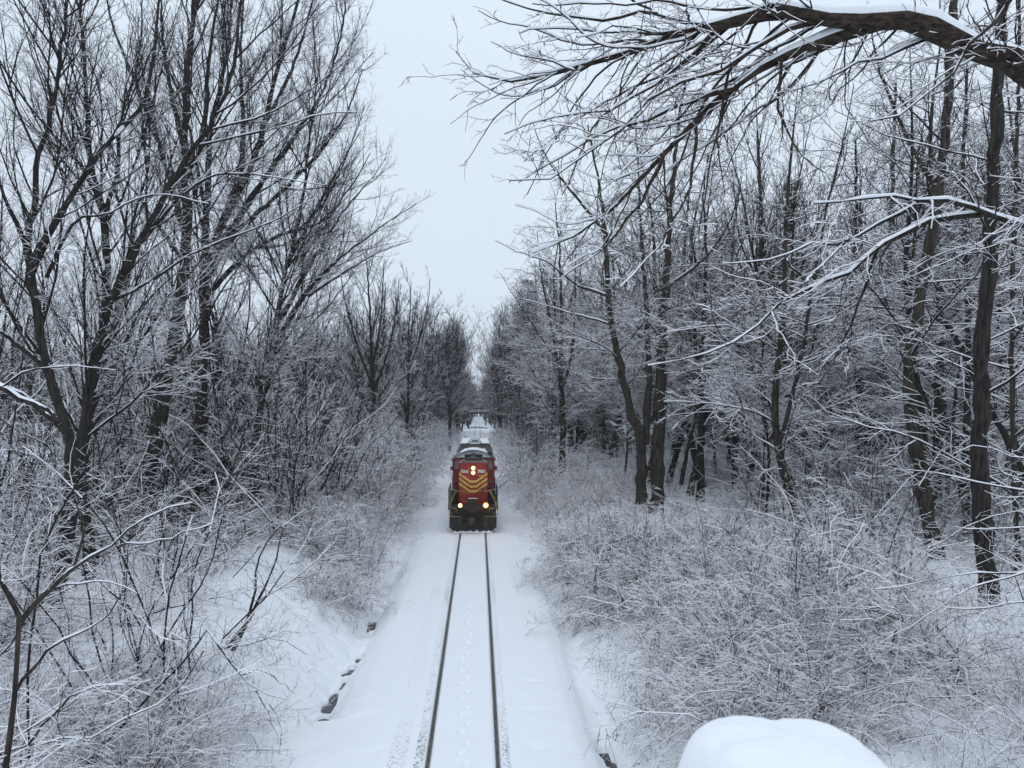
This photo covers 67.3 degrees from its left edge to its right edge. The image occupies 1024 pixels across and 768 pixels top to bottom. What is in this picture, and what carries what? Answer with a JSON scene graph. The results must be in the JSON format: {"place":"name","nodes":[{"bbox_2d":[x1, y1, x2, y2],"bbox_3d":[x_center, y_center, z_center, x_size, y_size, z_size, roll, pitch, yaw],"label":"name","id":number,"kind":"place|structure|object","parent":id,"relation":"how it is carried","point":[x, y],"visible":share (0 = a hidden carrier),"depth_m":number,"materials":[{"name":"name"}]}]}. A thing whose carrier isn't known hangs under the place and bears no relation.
{"place":"outdoors","nodes":[
{"label":"outdoors","id":0,"kind":"place"},
{"bbox_2d":[0,414,1023,767],"bbox_3d":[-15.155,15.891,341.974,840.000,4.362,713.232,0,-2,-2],"label":"ground","id":1,"kind":"structure","parent":0,"point":[382,714],"depth_m":22.47,"materials":[{"name":"white snow"}]},
{"bbox_2d":[0,156,68,403],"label":"bare tree","id":2,"kind":"object","parent":1,"relation":"on","point":[2,346],"visible":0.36,"depth_m":46.20,"materials":[{"name":"brown plant"}]},
{"bbox_2d":[0,236,95,487],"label":"bare tree","id":3,"kind":"object","parent":1,"relation":"on","point":[27,377],"visible":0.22,"depth_m":57.78,"materials":[{"name":"brown plant"}]},
{"bbox_2d":[0,490,212,767],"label":"sapling","id":4,"kind":"object","parent":1,"relation":"on","point":[20,620],"visible":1,"depth_m":8.67,"materials":[{"name":"brown plant"}]},
{"bbox_2d":[0,0,216,611],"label":"bare tree","id":5,"kind":"object","parent":1,"relation":"on","point":[33,261],"visible":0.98,"depth_m":24.30,"materials":[{"name":"brown plant"}]},
{"bbox_2d":[0,0,220,579],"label":"bare tree","id":6,"kind":"object","parent":1,"relation":"on","point":[84,99],"visible":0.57,"depth_m":29.04,"materials":[{"name":"brown plant"}]},
{"bbox_2d":[42,139,179,517],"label":"bare tree","id":7,"kind":"object","parent":1,"relation":"on","point":[87,333],"visible":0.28,"depth_m":50.48,"materials":[{"name":"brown plant"}]},
{"bbox_2d":[54,215,191,481],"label":"bare tree","id":8,"kind":"object","parent":1,"relation":"on","point":[91,337],"visible":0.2,"depth_m":46.48,"materials":[{"name":"brown plant"}]},
{"bbox_2d":[0,541,264,767],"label":"branch","id":9,"kind":"object","parent":1,"relation":"on","point":[28,745],"visible":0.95,"depth_m":10.59,"materials":[{"name":"brown plant"}]},
{"bbox_2d":[0,496,320,621],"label":"brush","id":10,"kind":"object","parent":1,"relation":"on","point":[165,568],"visible":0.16,"depth_m":30.02,"materials":[{"name":"grey plant"}]},
{"bbox_2d":[0,529,336,767],"bbox_3d":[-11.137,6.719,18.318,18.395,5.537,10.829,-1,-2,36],"label":"brush","id":11,"kind":"object","parent":1,"relation":"on","point":[147,732],"visible":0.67,"depth_m":16.95,"materials":[{"name":"grey plant"}]},
{"bbox_2d":[82,0,286,554],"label":"bare tree","id":12,"kind":"object","parent":1,"relation":"on","point":[163,412],"visible":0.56,"depth_m":36.75,"materials":[{"name":"brown plant"}]},
{"bbox_2d":[114,164,255,434],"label":"bare tree","id":13,"kind":"object","parent":1,"relation":"on","point":[181,346],"visible":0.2,"depth_m":56.32,"materials":[{"name":"brown plant"}]},
{"bbox_2d":[0,418,374,766],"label":"undergrowth","id":14,"kind":"object","parent":1,"relation":"on","point":[104,529],"visible":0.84,"depth_m":20.33,"materials":[{"name":"grey plant"}]},
{"bbox_2d":[0,353,115,424],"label":"slanting branch","id":15,"kind":"object","parent":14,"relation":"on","point":[10,391],"visible":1,"depth_m":16.56,"materials":[{"name":"white plant"}]},
{"bbox_2d":[82,586,294,766],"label":"bent branch","id":16,"kind":"object","parent":1,"relation":"on","point":[123,724],"visible":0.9,"depth_m":16.02,"materials":[{"name":"brown plant"}]},
{"bbox_2d":[15,0,378,590],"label":"leaning tree","id":17,"kind":"object","parent":1,"relation":"on","point":[150,225],"visible":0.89,"depth_m":27.23,"materials":[{"name":"brown plant"}]},
{"bbox_2d":[0,317,424,559],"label":"undergrowth","id":18,"kind":"object","parent":1,"relation":"on","point":[298,434],"visible":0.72,"depth_m":40.51,"materials":[{"name":"grey plant"}]},
{"bbox_2d":[159,154,288,501],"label":"bare tree","id":19,"kind":"object","parent":1,"relation":"on","point":[214,323],"visible":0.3,"depth_m":49.17,"materials":[{"name":"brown plant"}]},
{"bbox_2d":[0,276,449,445],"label":"woodland","id":20,"kind":"object","parent":1,"relation":"on","point":[80,387],"visible":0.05,"depth_m":137.18,"materials":[{"name":"grey"}]},
{"bbox_2d":[112,0,397,533],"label":"bare tree","id":21,"kind":"object","parent":1,"relation":"on","point":[204,289],"visible":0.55,"depth_m":41.73,"materials":[{"name":"brown plant"}]},
{"bbox_2d":[60,399,449,530],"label":"undergrowth","id":22,"kind":"object","parent":1,"relation":"on","point":[389,442],"visible":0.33,"depth_m":49.75,"materials":[{"name":"grey"}]},
{"bbox_2d":[223,508,323,655],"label":"sapling","id":23,"kind":"object","parent":1,"relation":"on","point":[252,602],"visible":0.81,"depth_m":21.97,"materials":[{"name":"brown plant"}]},
{"bbox_2d":[259,245,353,433],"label":"bare tree","id":24,"kind":"object","parent":1,"relation":"on","point":[316,345],"visible":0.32,"depth_m":67.83,"materials":[{"name":"brown plant"}]},
{"bbox_2d":[168,458,447,589],"bbox_3d":[-11.091,7.393,49.532,14.039,5.510,35.368,0,-2,-2],"label":"brush","id":25,"kind":"object","parent":1,"relation":"on","point":[363,526],"visible":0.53,"depth_m":37.15,"materials":[{"name":"grey plant"}]},
{"bbox_2d":[188,0,437,535],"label":"bare tree","id":26,"kind":"object","parent":1,"relation":"on","point":[302,263],"visible":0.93,"depth_m":39.48,"materials":[{"name":"brown plant"}]},
{"bbox_2d":[284,305,362,432],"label":"bare tree","id":27,"kind":"object","parent":1,"relation":"on","point":[334,365],"visible":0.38,"depth_m":74.76,"materials":[{"name":"brown plant"}]},
{"bbox_2d":[260,538,414,635],"bbox_3d":[-6.893,8.161,29.804,6.296,4.426,6.815,0,-2,-2],"label":"shrub","id":28,"kind":"object","parent":1,"relation":"on","point":[356,599],"visible":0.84,"depth_m":29.58,"materials":[{"name":"grey plant"}]},
{"bbox_2d":[320,316,399,431],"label":"bare tree","id":29,"kind":"object","parent":1,"relation":"on","point":[362,413],"visible":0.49,"depth_m":74.90,"materials":[{"name":"brown plant"}]},
{"bbox_2d":[324,210,421,454],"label":"bare tree","id":30,"kind":"object","parent":1,"relation":"on","point":[371,380],"visible":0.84,"depth_m":69.55,"materials":[{"name":"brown plant"}]},
{"bbox_2d":[337,252,416,438],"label":"bare tree","id":31,"kind":"object","parent":1,"relation":"on","point":[386,369],"visible":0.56,"depth_m":77.57,"materials":[{"name":"brown plant"}]},
{"bbox_2d":[366,332,446,435],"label":"bare tree","id":32,"kind":"object","parent":1,"relation":"on","point":[413,408],"visible":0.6,"depth_m":86.49,"materials":[{"name":"brown plant"}]},
{"bbox_2d":[375,261,449,446],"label":"bare tree","id":33,"kind":"object","parent":1,"relation":"on","point":[410,395],"visible":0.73,"depth_m":83.54,"materials":[{"name":"brown plant"}]},
{"bbox_2d":[392,298,454,432],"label":"bare tree","id":34,"kind":"object","parent":1,"relation":"on","point":[426,387],"visible":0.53,"depth_m":101.56,"materials":[{"name":"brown plant"}]},
{"bbox_2d":[380,418,468,505],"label":"brush","id":35,"kind":"object","parent":1,"relation":"on","point":[424,468],"visible":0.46,"depth_m":76.45,"materials":[{"name":"grey plant"}]},
{"bbox_2d":[414,294,461,427],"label":"lineside tree","id":36,"kind":"object","parent":1,"relation":"on","point":[431,365],"visible":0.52,"depth_m":117.96,"materials":[{"name":"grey plant"}]},
{"bbox_2d":[431,314,471,451],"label":"bare tree","id":37,"kind":"object","parent":1,"relation":"on","point":[457,351],"visible":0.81,"depth_m":127.34,"materials":[{"name":"brown plant"}]},
{"bbox_2d":[425,419,499,767],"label":"railway track","id":38,"kind":"structure","parent":1,"relation":"on","point":[435,711],"depth_m":21.61,"materials":[{"name":"metal"}]},
{"bbox_2d":[448,447,497,532],"bbox_3d":[-2.675,6.737,53.961,3.040,4.737,17.620,0,-2,-2],"label":"locomotive","id":39,"kind":"object","parent":38,"relation":"on","point":[472,501],"visible":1,"depth_m":47.32,"materials":[{"name":"red paint"}]},
{"bbox_2d":[445,368,521,426],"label":"woodland","id":40,"kind":"object","parent":1,"relation":"on","point":[476,401],"visible":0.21,"depth_m":313.58,"materials":[{"name":"grey plant"}]},
{"bbox_2d":[515,381,533,451],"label":"pine tree","id":41,"kind":"object","parent":1,"relation":"on","point":[526,405],"visible":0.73,"depth_m":91.83,"materials":[{"name":"white plant"}]},
{"bbox_2d":[498,280,558,439],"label":"tree","id":42,"kind":"object","parent":1,"relation":"on","point":[517,401],"visible":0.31,"depth_m":104.03,"materials":[{"name":"grey plant"}]},
{"bbox_2d":[505,270,585,456],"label":"bare tree","id":43,"kind":"object","parent":1,"relation":"on","point":[547,367],"visible":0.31,"depth_m":90.28,"materials":[{"name":"grey plant"}]},
{"bbox_2d":[481,419,617,495],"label":"brush","id":44,"kind":"object","parent":1,"relation":"on","point":[516,455],"visible":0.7,"depth_m":72.97,"materials":[{"name":"grey"}]},
{"bbox_2d":[537,368,567,455],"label":"pine tree","id":45,"kind":"object","parent":1,"relation":"on","point":[552,397],"visible":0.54,"depth_m":82.09,"materials":[{"name":"white plant"}]},
{"bbox_2d":[494,203,615,456],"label":"bare tree","id":46,"kind":"object","parent":1,"relation":"on","point":[532,382],"visible":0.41,"depth_m":83.09,"materials":[{"name":"grey plant"}]},
{"bbox_2d":[493,187,628,473],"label":"bare tree","id":47,"kind":"object","parent":1,"relation":"on","point":[561,379],"visible":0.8,"depth_m":66.15,"materials":[{"name":"grey plant"}]},
{"bbox_2d":[535,198,662,456],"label":"bare tree","id":48,"kind":"object","parent":1,"relation":"on","point":[573,383],"visible":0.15,"depth_m":78.87,"materials":[{"name":"grey plant"}]},
{"bbox_2d":[579,349,624,465],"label":"pine tree","id":49,"kind":"object","parent":1,"relation":"on","point":[595,419],"visible":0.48,"depth_m":78.16,"materials":[{"name":"white plant"}]},
{"bbox_2d":[544,189,673,466],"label":"bare tree","id":50,"kind":"object","parent":1,"relation":"on","point":[614,439],"visible":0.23,"depth_m":76.88,"materials":[{"name":"grey plant"}]},
{"bbox_2d":[495,84,760,514],"bbox_3d":[6.920,-5.235,44.591,13.891,25.905,12.719,-1,-2,25],"label":"bare tree","id":51,"kind":"object","parent":1,"relation":"on","point":[642,435],"visible":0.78,"depth_m":44.22,"materials":[{"name":"brown plant"}]},
{"bbox_2d":[578,284,683,479],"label":"slim tree","id":52,"kind":"object","parent":1,"relation":"on","point":[608,386],"visible":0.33,"depth_m":60.90,"materials":[{"name":"grey plant"}]},
{"bbox_2d":[574,216,687,438],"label":"bare tree","id":53,"kind":"object","parent":1,"relation":"on","point":[622,296],"visible":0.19,"depth_m":61.15,"materials":[{"name":"black plant"}]},
{"bbox_2d":[500,455,776,597],"bbox_3d":[5.531,7.307,46.020,12.218,4.650,35.193,0,-2,-2],"label":"brush","id":54,"kind":"object","parent":1,"relation":"on","point":[540,490],"visible":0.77,"depth_m":44.68,"materials":[{"name":"grey"}]},
{"bbox_2d":[592,256,704,488],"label":"slim tree","id":55,"kind":"object","parent":1,"relation":"on","point":[639,379],"visible":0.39,"depth_m":53.39,"materials":[{"name":"brown plant"}]},
{"bbox_2d":[561,126,746,488],"bbox_3d":[10.660,-5.805,56.492,13.659,27.734,12.293,0,-2,-9],"label":"bare tree","id":56,"kind":"object","parent":1,"relation":"on","point":[618,285],"visible":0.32,"depth_m":56.47,"materials":[{"name":"grey plant"}]},
{"bbox_2d":[606,105,756,486],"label":"bare tree","id":57,"kind":"object","parent":1,"relation":"on","point":[675,456],"visible":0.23,"depth_m":58.02,"materials":[{"name":"black plant"}]},
{"bbox_2d":[599,134,781,486],"bbox_3d":[13.157,-5.383,56.569,13.049,26.496,11.744,1,-2,-43],"label":"bare tree","id":58,"kind":"object","parent":1,"relation":"on","point":[692,451],"visible":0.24,"depth_m":56.24,"materials":[{"name":"grey plant"}]},
{"bbox_2d":[613,174,770,495],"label":"bare tree","id":59,"kind":"object","parent":1,"relation":"on","point":[693,477],"visible":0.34,"depth_m":52.15,"materials":[{"name":"grey plant"}]},
{"bbox_2d":[629,137,778,501],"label":"bare tree","id":60,"kind":"object","parent":1,"relation":"on","point":[700,459],"visible":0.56,"depth_m":49.48,"materials":[{"name":"grey plant"}]},
{"bbox_2d":[630,136,780,432],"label":"bare tree","id":61,"kind":"object","parent":1,"relation":"on","point":[719,234],"visible":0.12,"depth_m":61.05,"materials":[{"name":"black plant"}]},
{"bbox_2d":[534,244,952,451],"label":"woodland","id":62,"kind":"object","parent":1,"relation":"on","point":[577,434],"depth_m":102.81,"materials":[{"name":"grey plant"}]},
{"bbox_2d":[669,141,829,489],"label":"bare tree","id":63,"kind":"object","parent":1,"relation":"on","point":[735,441],"visible":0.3,"depth_m":53.88,"materials":[{"name":"grey plant"}]},
{"bbox_2d":[680,231,831,492],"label":"slim tree","id":64,"kind":"object","parent":1,"relation":"on","point":[752,447],"visible":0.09,"depth_m":51.81,"materials":[{"name":"grey plant"}]},
{"bbox_2d":[692,162,835,477],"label":"bare tree","id":65,"kind":"object","parent":1,"relation":"on","point":[803,435],"visible":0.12,"depth_m":59.62,"materials":[{"name":"black plant"}]},
{"bbox_2d":[708,276,821,515],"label":"slim tree","id":66,"kind":"object","parent":1,"relation":"on","point":[764,451],"visible":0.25,"depth_m":42.37,"materials":[{"name":"grey plant"}]},
{"bbox_2d":[507,469,1023,767],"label":"brush","id":67,"kind":"object","parent":1,"relation":"on","point":[677,567],"visible":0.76,"depth_m":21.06,"materials":[{"name":"grey"}]},
{"bbox_2d":[686,192,844,487],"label":"bare tree","id":68,"kind":"object","parent":1,"relation":"on","point":[777,321],"visible":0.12,"depth_m":53.95,"materials":[{"name":"plant"}]},
{"bbox_2d":[712,120,831,478],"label":"bare tree","id":69,"kind":"object","parent":1,"relation":"on","point":[765,217],"visible":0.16,"depth_m":58.02,"materials":[{"name":"brown plant"}]},
{"bbox_2d":[671,73,873,496],"bbox_3d":[14.118,-5.941,47.043,11.789,27.146,10.454,1,-2,-24],"label":"bare tree","id":70,"kind":"object","parent":1,"relation":"on","point":[759,214],"visible":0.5,"depth_m":46.94,"materials":[{"name":"brown plant"}]},
{"bbox_2d":[652,59,914,537],"bbox_3d":[12.587,-3.792,35.816,10.902,22.138,9.813,-1,-2,24],"label":"bare tree","id":71,"kind":"object","parent":1,"relation":"on","point":[778,360],"visible":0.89,"depth_m":35.09,"materials":[{"name":"grey plant"}]},
{"bbox_2d":[547,419,1020,462],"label":"undergrowth","id":72,"kind":"object","parent":1,"relation":"on","point":[632,450],"visible":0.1,"depth_m":91.06,"materials":[{"name":"grey plant"}]},
{"bbox_2d":[704,267,866,522],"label":"slim tree","id":73,"kind":"object","parent":1,"relation":"on","point":[765,411],"visible":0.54,"depth_m":38.55,"materials":[{"name":"grey plant"}]},
{"bbox_2d":[554,434,1023,546],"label":"undergrowth","id":74,"kind":"object","parent":1,"relation":"on","point":[707,464],"visible":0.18,"depth_m":53.90,"materials":[{"name":"grey plant"}]},
{"bbox_2d":[706,142,873,508],"bbox_3d":[17.933,-3.364,46.334,9.495,21.862,8.419,1,-2,-18],"label":"bare tree","id":75,"kind":"object","parent":1,"relation":"on","point":[792,277],"visible":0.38,"depth_m":45.88,"materials":[{"name":"brown plant"}]},
{"bbox_2d":[751,226,900,487],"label":"slim tree","id":76,"kind":"object","parent":1,"relation":"on","point":[825,397],"visible":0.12,"depth_m":54.87,"materials":[{"name":"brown plant"}]},
{"bbox_2d":[795,271,878,484],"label":"slim tree","id":77,"kind":"object","parent":1,"relation":"on","point":[830,395],"visible":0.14,"depth_m":56.50,"materials":[{"name":"brown plant"}]},
{"bbox_2d":[688,391,1023,589],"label":"undergrowth","id":78,"kind":"object","parent":1,"relation":"on","point":[884,493],"visible":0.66,"depth_m":34.69,"materials":[{"name":"grey plant"}]},
{"bbox_2d":[795,119,928,490],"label":"bare tree","id":79,"kind":"object","parent":1,"relation":"on","point":[857,386],"visible":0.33,"depth_m":52.66,"materials":[{"name":"brown plant"}]},
{"bbox_2d":[803,136,930,461],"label":"bare tree","id":80,"kind":"object","parent":1,"relation":"on","point":[862,246],"visible":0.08,"depth_m":62.66,"materials":[{"name":"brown plant"}]},
{"bbox_2d":[808,81,952,481],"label":"bare tree","id":81,"kind":"object","parent":1,"relation":"on","point":[888,275],"visible":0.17,"depth_m":55.95,"materials":[{"name":"brown plant"}]},
{"bbox_2d":[809,116,980,466],"bbox_3d":[27.390,-5.504,51.590,11.340,25.583,12.599,1,-2,-28],"label":"bare tree","id":82,"kind":"object","parent":1,"relation":"on","point":[875,378],"visible":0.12,"depth_m":51.86,"materials":[{"name":"brown plant"}]},
{"bbox_2d":[787,11,1022,525],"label":"bare tree","id":83,"kind":"object","parent":1,"relation":"on","point":[908,311],"visible":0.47,"depth_m":35.63,"materials":[{"name":"brown plant"}]},
{"bbox_2d":[794,0,1023,518],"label":"bare tree","id":84,"kind":"object","parent":1,"relation":"on","point":[937,395],"visible":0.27,"depth_m":38.13,"materials":[{"name":"brown plant"}]},
{"bbox_2d":[797,0,1023,570],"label":"bare tree","id":85,"kind":"object","parent":1,"relation":"on","point":[1014,434],"visible":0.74,"depth_m":27.75,"materials":[{"name":"brown plant"}]},
{"bbox_2d":[804,80,1021,439],"bbox_3d":[24.986,-5.693,48.009,12.796,25.982,11.517,1,-2,-31],"label":"bare tree","id":86,"kind":"object","parent":1,"relation":"on","point":[873,371],"visible":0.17,"depth_m":48.36,"materials":[{"name":"brown plant"}]},
{"bbox_2d":[816,0,1023,560],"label":"bare tree","id":87,"kind":"object","parent":1,"relation":"on","point":[924,497],"visible":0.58,"depth_m":29.52,"materials":[{"name":"brown plant"}]},
{"bbox_2d":[833,0,1023,606],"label":"bare tree","id":88,"kind":"object","parent":1,"relation":"on","point":[983,389],"visible":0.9,"depth_m":23.59,"materials":[{"name":"brown plant"}]},
{"bbox_2d":[841,124,1023,507],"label":"slim tree","id":89,"kind":"object","parent":1,"relation":"on","point":[883,404],"visible":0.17,"depth_m":42.19,"materials":[{"name":"grey plant"}]},
{"bbox_2d":[843,69,1023,538],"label":"bare tree","id":90,"kind":"object","parent":1,"relation":"on","point":[966,407],"visible":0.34,"depth_m":34.07,"materials":[{"name":"brown plant"}]},
{"bbox_2d":[875,434,1023,643],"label":"bough","id":91,"kind":"object","parent":1,"relation":"on","point":[1017,573],"visible":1,"depth_m":14.37,"materials":[{"name":"brown plant"}]},
{"bbox_2d":[885,29,1023,442],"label":"bare tree","id":92,"kind":"object","parent":1,"relation":"on","point":[1002,295],"visible":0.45,"depth_m":32.02,"materials":[{"name":"brown plant"}]},
{"bbox_2d":[891,100,1023,459],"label":"bare tree","id":93,"kind":"object","parent":1,"relation":"on","point":[1005,356],"visible":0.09,"depth_m":40.46,"materials":[{"name":"brown plant"}]},
{"bbox_2d":[898,103,1023,451],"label":"slim tree","id":94,"kind":"object","parent":1,"relation":"on","point":[1019,396],"visible":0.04,"depth_m":43.76,"materials":[{"name":"brown plant"}]},
{"bbox_2d":[913,2,1023,523],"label":"bare tree","id":95,"kind":"object","parent":1,"relation":"on","point":[1019,214],"visible":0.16,"depth_m":38.97,"materials":[{"name":"brown plant"}]},
{"bbox_2d":[942,318,1023,479],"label":"bough","id":96,"kind":"object","parent":1,"relation":"on","point":[1003,431],"visible":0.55,"depth_m":30.71,"materials":[{"name":"brown plant"}]},
{"bbox_2d":[0,0,1023,409],"label":"sky","id":97,"kind":"structure","parent":0,"point":[459,227],"materials":[{"name":"white"}]},
{"bbox_2d":[398,0,1023,310],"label":"great bough","id":98,"kind":"object","parent":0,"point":[921,23],"visible":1,"depth_m":8.21,"materials":[{"name":"brown plant"}]},
{"bbox_2d":[648,149,1023,421],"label":"arching bough","id":99,"kind":"object","parent":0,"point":[977,211],"visible":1,"depth_m":12.06,"materials":[{"name":"white plant"}]},
{"bbox_2d":[870,0,1011,121],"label":"tree branch","id":100,"kind":"object","parent":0,"point":[996,20],"visible":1,"depth_m":5.44,"materials":[{"name":"brown plant"}]},
{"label":"bridge deck","id":101,"kind":"structure","parent":0,"visible":0},
{"bbox_2d":[678,715,887,767],"bbox_3d":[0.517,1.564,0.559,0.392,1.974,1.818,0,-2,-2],"label":"snow mound","id":102,"kind":"object","parent":101,"relation":"attached to","point":[743,741],"visible":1,"depth_m":1.30,"materials":[{"name":"white snow"}]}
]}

